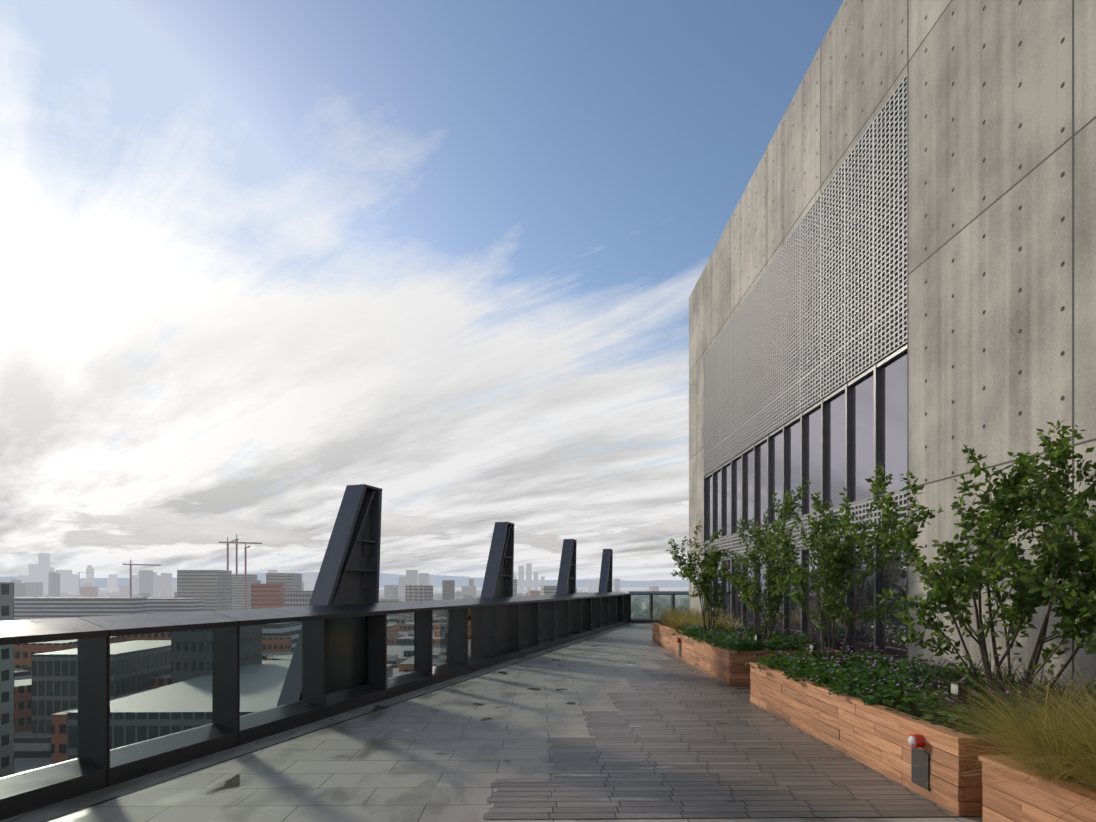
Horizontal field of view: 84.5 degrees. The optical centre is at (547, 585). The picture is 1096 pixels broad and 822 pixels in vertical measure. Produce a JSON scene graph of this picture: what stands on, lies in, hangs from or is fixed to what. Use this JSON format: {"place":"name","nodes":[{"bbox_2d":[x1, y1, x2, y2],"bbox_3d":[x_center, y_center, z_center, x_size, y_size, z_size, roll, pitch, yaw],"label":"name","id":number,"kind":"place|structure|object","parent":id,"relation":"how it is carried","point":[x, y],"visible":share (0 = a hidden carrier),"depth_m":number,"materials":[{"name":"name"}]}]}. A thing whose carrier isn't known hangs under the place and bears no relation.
{"place":"outdoors","nodes":[
{"label":"outdoors","id":0,"kind":"place"},
{"bbox_2d":[0,572,688,587],"bbox_3d":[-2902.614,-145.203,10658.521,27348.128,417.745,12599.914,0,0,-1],"label":"distant hills","id":1,"kind":"structure","parent":0,"point":[388,579],"depth_m":16695.64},
{"bbox_2d":[68,588,688,608],"bbox_3d":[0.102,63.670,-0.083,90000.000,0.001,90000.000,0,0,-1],"label":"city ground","id":2,"kind":"structure","parent":0,"point":[439,591],"depth_m":9061.54,"materials":[{"name":"grey"}]},
{"bbox_2d":[39,552,44,591],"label":"spire tower","id":3,"kind":"structure","parent":2,"relation":"on","point":[41,576],"depth_m":5131.18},
{"bbox_2d":[14,570,441,671],"bbox_3d":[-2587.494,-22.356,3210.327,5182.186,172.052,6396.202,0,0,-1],"label":"city buildings","id":4,"kind":"structure","parent":2,"relation":"on","point":[144,582],"depth_m":2290.32,"materials":[{"name":"grey concrete"}]},
{"bbox_2d":[76,534,469,608],"bbox_3d":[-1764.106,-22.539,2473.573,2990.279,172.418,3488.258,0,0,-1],"label":"tower cranes","id":5,"kind":"object","parent":2,"relation":"on","point":[227,542],"visible":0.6,"depth_m":803.04,"materials":[{"name":"grey"}]},
{"bbox_2d":[0,565,599,663],"bbox_3d":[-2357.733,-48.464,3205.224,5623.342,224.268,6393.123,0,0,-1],"label":"city buildings","id":6,"kind":"structure","parent":2,"relation":"on","point":[33,589],"depth_m":3257.96,"materials":[{"name":"concrete"}]},
{"bbox_2d":[21,577,599,645],"bbox_3d":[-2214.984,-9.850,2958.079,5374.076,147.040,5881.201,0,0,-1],"label":"city buildings","id":7,"kind":"structure","parent":2,"relation":"on","point":[402,582],"depth_m":2910.23,"materials":[{"name":"grey glass"}]},
{"bbox_2d":[14,568,634,757],"bbox_3d":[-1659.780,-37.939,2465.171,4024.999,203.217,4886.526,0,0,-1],"label":"city buildings","id":8,"kind":"structure","parent":2,"relation":"on","point":[32,737],"depth_m":114.03,"materials":[{"name":"grey concrete"}]},
{"bbox_2d":[32,580,648,759],"bbox_3d":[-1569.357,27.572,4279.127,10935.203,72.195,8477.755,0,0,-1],"label":"city buildings","id":9,"kind":"structure","parent":2,"relation":"on","point":[72,679],"depth_m":112.61,"materials":[{"name":"grey glass"}]},
{"bbox_2d":[0,563,686,777],"bbox_3d":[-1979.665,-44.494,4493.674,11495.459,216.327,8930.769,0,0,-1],"label":"city buildings","id":10,"kind":"structure","parent":2,"relation":"on","point":[215,590],"depth_m":595.02,"materials":[{"name":"concrete"}]},
{"bbox_2d":[14,579,684,767],"bbox_3d":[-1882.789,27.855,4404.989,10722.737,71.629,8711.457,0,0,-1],"label":"city buildings","id":11,"kind":"structure","parent":2,"relation":"on","point":[25,608],"depth_m":444.96,"materials":[{"name":"grey concrete"}]},
{"bbox_2d":[14,584,688,764],"bbox_3d":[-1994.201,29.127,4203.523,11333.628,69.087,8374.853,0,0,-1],"label":"city buildings","id":12,"kind":"structure","parent":2,"relation":"on","point":[267,595],"depth_m":154.21,"materials":[{"name":"brick"}]},
{"bbox_2d":[17,553,688,683],"bbox_3d":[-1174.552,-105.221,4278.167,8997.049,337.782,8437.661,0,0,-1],"label":"city buildings","id":13,"kind":"structure","parent":2,"relation":"on","point":[69,581],"depth_m":124.76,"materials":[{"name":"grey concrete"}]},
{"bbox_2d":[43,590,688,617],"bbox_3d":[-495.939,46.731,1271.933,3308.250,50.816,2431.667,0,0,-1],"label":"buildings","id":14,"kind":"structure","parent":2,"relation":"on","point":[639,614],"depth_m":1348.13,"materials":[{"name":"grey concrete"}]},
{"bbox_2d":[393,625,439,670],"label":"city buildings","id":15,"kind":"structure","parent":2,"relation":"on","point":[402,655],"depth_m":148.04,"materials":[{"name":"brick"}]},
{"bbox_2d":[0,0,843,580],"label":"sky","id":16,"kind":"structure","parent":0,"point":[261,261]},
{"bbox_2d":[276,484,612,706],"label":"steel fins","id":17,"kind":"object","parent":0,"point":[349,572],"visible":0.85,"depth_m":9.21,"materials":[{"name":"metal"}]},
{"bbox_2d":[0,623,981,821],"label":"terrace floor","id":18,"kind":"structure","parent":0,"point":[452,753],"depth_m":5.78,"materials":[{"name":"stone"}]},
{"bbox_2d":[41,624,632,821],"bbox_3d":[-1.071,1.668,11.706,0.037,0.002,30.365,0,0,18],"label":"curb","id":19,"kind":"structure","parent":18,"relation":"on","point":[254,751],"depth_m":5.80,"materials":[{"name":"black concrete"}]},
{"bbox_2d":[0,591,688,820],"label":"railing frame","id":20,"kind":"object","parent":18,"relation":"on","point":[99,763],"visible":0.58,"depth_m":6.40,"materials":[{"name":"black metal"}]},
{"bbox_2d":[0,595,688,776],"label":"glass railing","id":21,"kind":"object","parent":20,"relation":"in","point":[475,634],"visible":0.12,"depth_m":8.11,"materials":[{"name":"clear glass"}]},
{"bbox_2d":[652,623,724,653],"bbox_3d":[3.955,1.384,15.866,1.754,0.568,3.756,0,0,-1],"label":"planter","id":22,"kind":"object","parent":18,"relation":"on","point":[663,636],"visible":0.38,"depth_m":15.99,"materials":[{"name":"brown wood"}]},
{"bbox_2d":[643,603,754,630],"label":"ornamental grass","id":23,"kind":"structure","parent":22,"relation":"on","point":[674,620],"depth_m":15.30,"materials":[{"name":"green plant"}]},
{"bbox_2d":[482,653,957,818],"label":"timber deck","id":24,"kind":"structure","parent":18,"relation":"on","point":[615,738],"depth_m":5.42,"materials":[{"name":"grey wood"}]},
{"bbox_2d":[676,633,841,684],"bbox_3d":[3.926,1.384,11.976,1.924,0.568,3.913,0,0,-1],"label":"planter","id":25,"kind":"object","parent":24,"relation":"on","point":[725,666],"visible":0.46,"depth_m":10.48,"materials":[{"name":"brown wood"}]},
{"bbox_2d":[676,638,680,656],"bbox_3d":[2.906,1.383,13.461,0.100,0.414,0.210,0,0,-1],"label":"fire beacon","id":26,"kind":"object","parent":25,"relation":"on","point":[678,640],"visible":1,"depth_m":13.43,"materials":[{"name":"red"}]},
{"bbox_2d":[666,521,734,630],"bbox_3d":[3.383,-0.062,13.283,1.483,2.578,1.866,0,0,-1],"label":"tree","id":27,"kind":"object","parent":25,"relation":"on","point":[711,560],"visible":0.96,"depth_m":13.19,"materials":[{"name":"green plant"}]},
{"bbox_2d":[672,623,827,653],"bbox_3d":[3.878,0.981,11.992,2.183,0.416,4.150,0,0,-1],"label":"ground cover","id":28,"kind":"object","parent":25,"relation":"on","point":[729,639],"visible":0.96,"depth_m":10.97,"materials":[{"name":"green plant"}]},
{"bbox_2d":[755,634,760,650],"bbox_3d":[3.580,1.050,10.269,0.083,0.440,0.086,0,0,-1],"label":"bollard light","id":29,"kind":"object","parent":25,"relation":"on","point":[757,636],"visible":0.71,"depth_m":10.23,"materials":[{"name":"black metal"}]},
{"bbox_2d":[705,620,832,650],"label":"strap plants","id":30,"kind":"object","parent":25,"relation":"on","point":[776,631],"visible":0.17,"depth_m":11.80,"materials":[{"name":"green plant"}]},
{"bbox_2d":[700,507,861,648],"bbox_3d":[4.200,-0.096,10.623,2.446,2.643,2.198,0,0,35],"label":"shrub","id":31,"kind":"object","parent":25,"relation":"on","point":[773,601],"visible":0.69,"depth_m":10.64,"materials":[{"name":"green plant"}]},
{"bbox_2d":[749,662,1094,816],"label":"planter","id":32,"kind":"object","parent":24,"relation":"on","point":[854,727],"visible":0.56,"depth_m":5.36,"materials":[{"name":"brown wood"}]},
{"bbox_2d":[810,644,817,660],"bbox_3d":[3.717,1.045,8.421,0.083,0.450,0.086,0,0,-1],"label":"bollard light","id":33,"kind":"object","parent":32,"relation":"in","point":[812,648],"visible":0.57,"depth_m":8.38,"materials":[{"name":"black metal"}]},
{"bbox_2d":[760,461,903,667],"bbox_3d":[3.682,-0.174,7.888,1.830,2.800,2.020,0,0,37],"label":"shrub","id":34,"kind":"object","parent":32,"relation":"on","point":[835,560],"visible":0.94,"depth_m":7.77,"materials":[{"name":"green plant"}]},
{"bbox_2d":[908,734,929,790],"bbox_3d":[2.903,1.383,4.768,0.100,0.414,0.210,0,0,-1],"label":"planter-mounted alarm light","id":35,"kind":"object","parent":32,"relation":"attached to","point":[920,774],"visible":0.94,"depth_m":4.75,"materials":[{"name":"red"}]},
{"bbox_2d":[745,642,1095,745],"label":"ground cover","id":36,"kind":"object","parent":32,"relation":"on","point":[839,675],"visible":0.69,"depth_m":6.31,"materials":[{"name":"green plant"}]},
{"bbox_2d":[951,681,966,723],"bbox_3d":[3.524,1.050,5.167,0.083,0.440,0.086,0,0,-1],"label":"bollard light","id":37,"kind":"object","parent":32,"relation":"on","point":[958,689],"visible":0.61,"depth_m":5.13,"materials":[{"name":"black"}]},
{"bbox_2d":[842,419,1095,704],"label":"shrub","id":38,"kind":"object","parent":32,"relation":"on","point":[997,550],"visible":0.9,"depth_m":5.11,"materials":[{"name":"green plant"}]},
{"bbox_2d":[850,648,1095,727],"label":"strap plants","id":39,"kind":"object","parent":32,"relation":"on","point":[947,684],"visible":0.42,"depth_m":5.64,"materials":[{"name":"green plant"}]},
{"bbox_2d":[1014,481,1095,653],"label":"tree","id":40,"kind":"object","parent":32,"relation":"on","point":[1068,559],"visible":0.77,"depth_m":4.54,"materials":[{"name":"green plant"}]},
{"bbox_2d":[548,663,964,818],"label":"decking gaps","id":41,"kind":"object","parent":18,"relation":"on","point":[711,678],"visible":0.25,"depth_m":5.42,"materials":[{"name":"black"}]},
{"bbox_2d":[689,0,1095,692],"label":"concrete wall","id":42,"kind":"structure","parent":18,"relation":"on","point":[991,286],"depth_m":7.72,"materials":[{"name":"grey concrete"}]},
{"bbox_2d":[704,74,906,558],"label":"perforated panels","id":43,"kind":"object","parent":42,"relation":"attached to","point":[819,314],"visible":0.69,"depth_m":11.65,"materials":[{"name":"grey metal"}]},
{"bbox_2d":[704,344,906,659],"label":"window mullions","id":44,"kind":"object","parent":42,"relation":"attached to","point":[847,386],"depth_m":12.68,"materials":[{"name":"black metal"}]},
{"bbox_2d":[707,352,906,660],"bbox_3d":[5.399,-0.985,14.564,0.020,5.310,11.136,0,0,-1],"label":"window glass","id":45,"kind":"object","parent":44,"relation":"in","point":[893,414],"visible":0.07,"depth_m":11.24,"materials":[{"name":"glass"}]},
{"bbox_2d":[689,0,1095,693],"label":"concrete joints","id":46,"kind":"object","parent":42,"relation":"attached to","point":[947,242],"visible":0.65,"depth_m":7.55,"materials":[{"name":"grey concrete"}]},
{"bbox_2d":[979,755,1095,821],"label":"planter","id":47,"kind":"object","parent":18,"relation":"on","point":[1003,801],"visible":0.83,"depth_m":3.46,"materials":[{"name":"brown wood"}]},
{"bbox_2d":[880,651,1095,821],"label":"ornamental grass","id":48,"kind":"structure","parent":47,"relation":"on","point":[1064,752],"depth_m":3.38,"materials":[{"name":"green plant"}]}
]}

